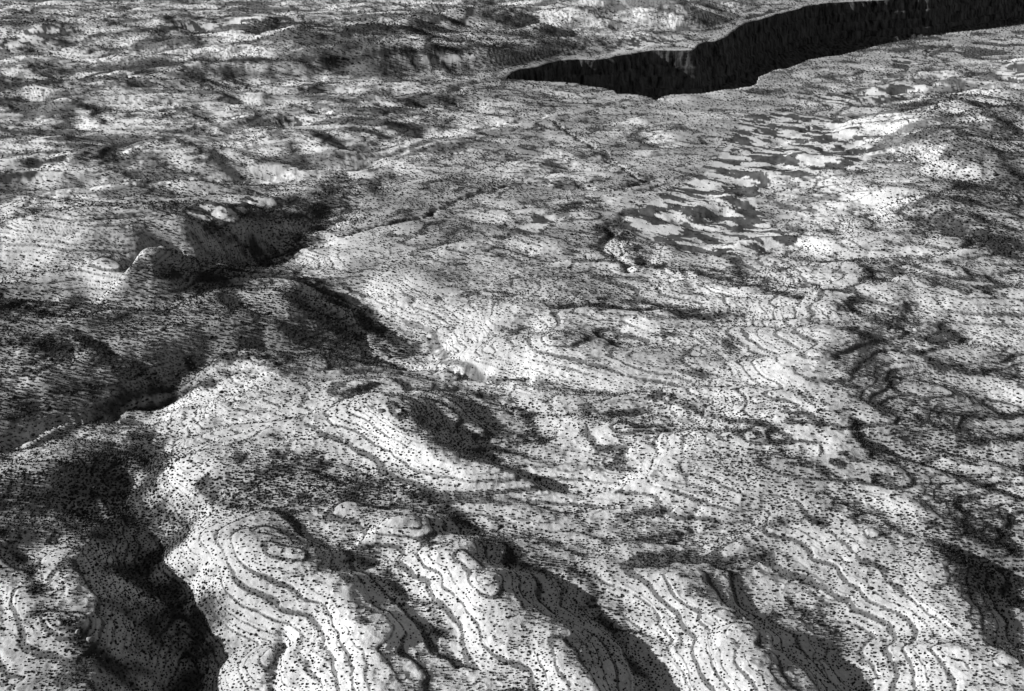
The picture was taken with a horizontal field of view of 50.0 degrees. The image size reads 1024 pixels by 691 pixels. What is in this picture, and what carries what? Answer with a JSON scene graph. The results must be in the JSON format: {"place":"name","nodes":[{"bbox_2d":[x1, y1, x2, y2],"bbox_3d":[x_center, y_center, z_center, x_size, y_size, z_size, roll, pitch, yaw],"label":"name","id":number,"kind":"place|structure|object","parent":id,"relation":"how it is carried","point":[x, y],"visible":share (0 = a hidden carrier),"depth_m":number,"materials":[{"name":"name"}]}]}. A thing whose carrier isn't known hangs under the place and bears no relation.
{"place":"outdoors","nodes":[
{"label":"outdoors","id":0,"kind":"place"},
{"bbox_2d":[0,0,1023,690],"bbox_3d":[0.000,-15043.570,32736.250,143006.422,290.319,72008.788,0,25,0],"label":"desert ground","id":1,"kind":"structure","parent":0,"point":[766,148],"depth_m":973.10,"materials":[{"name":"soil"}]},
{"bbox_2d":[56,619,62,625],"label":"boulder","id":2,"kind":"object","parent":1,"relation":"on","point":[59,622],"visible":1,"depth_m":627.94,"materials":[{"name":"grey stone"}]},
{"bbox_2d":[86,636,94,641],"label":"boulder","id":3,"kind":"object","parent":1,"relation":"on","point":[90,639],"visible":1,"depth_m":621.84,"materials":[{"name":"grey stone"}]},
{"bbox_2d":[0,0,1023,466],"bbox_3d":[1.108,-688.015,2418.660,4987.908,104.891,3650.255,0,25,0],"label":"distant bushes","id":4,"kind":"object","parent":1,"relation":"on","point":[460,224],"visible":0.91,"depth_m":1276.78,"materials":[{"name":"black plant"}]},
{"bbox_2d":[0,385,1023,690],"bbox_3d":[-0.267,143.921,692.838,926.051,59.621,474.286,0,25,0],"label":"bushes","id":5,"kind":"object","parent":1,"relation":"on","point":[386,481],"visible":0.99,"depth_m":725.96,"materials":[{"name":"black plant"}]},
{"bbox_2d":[496,0,1023,99],"bbox_3d":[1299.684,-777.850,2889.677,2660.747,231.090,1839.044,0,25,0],"label":"canyon wall","id":6,"kind":"structure","parent":0,"point":[746,52],"depth_m":2733.66,"materials":[{"name":"stone"}]}
]}

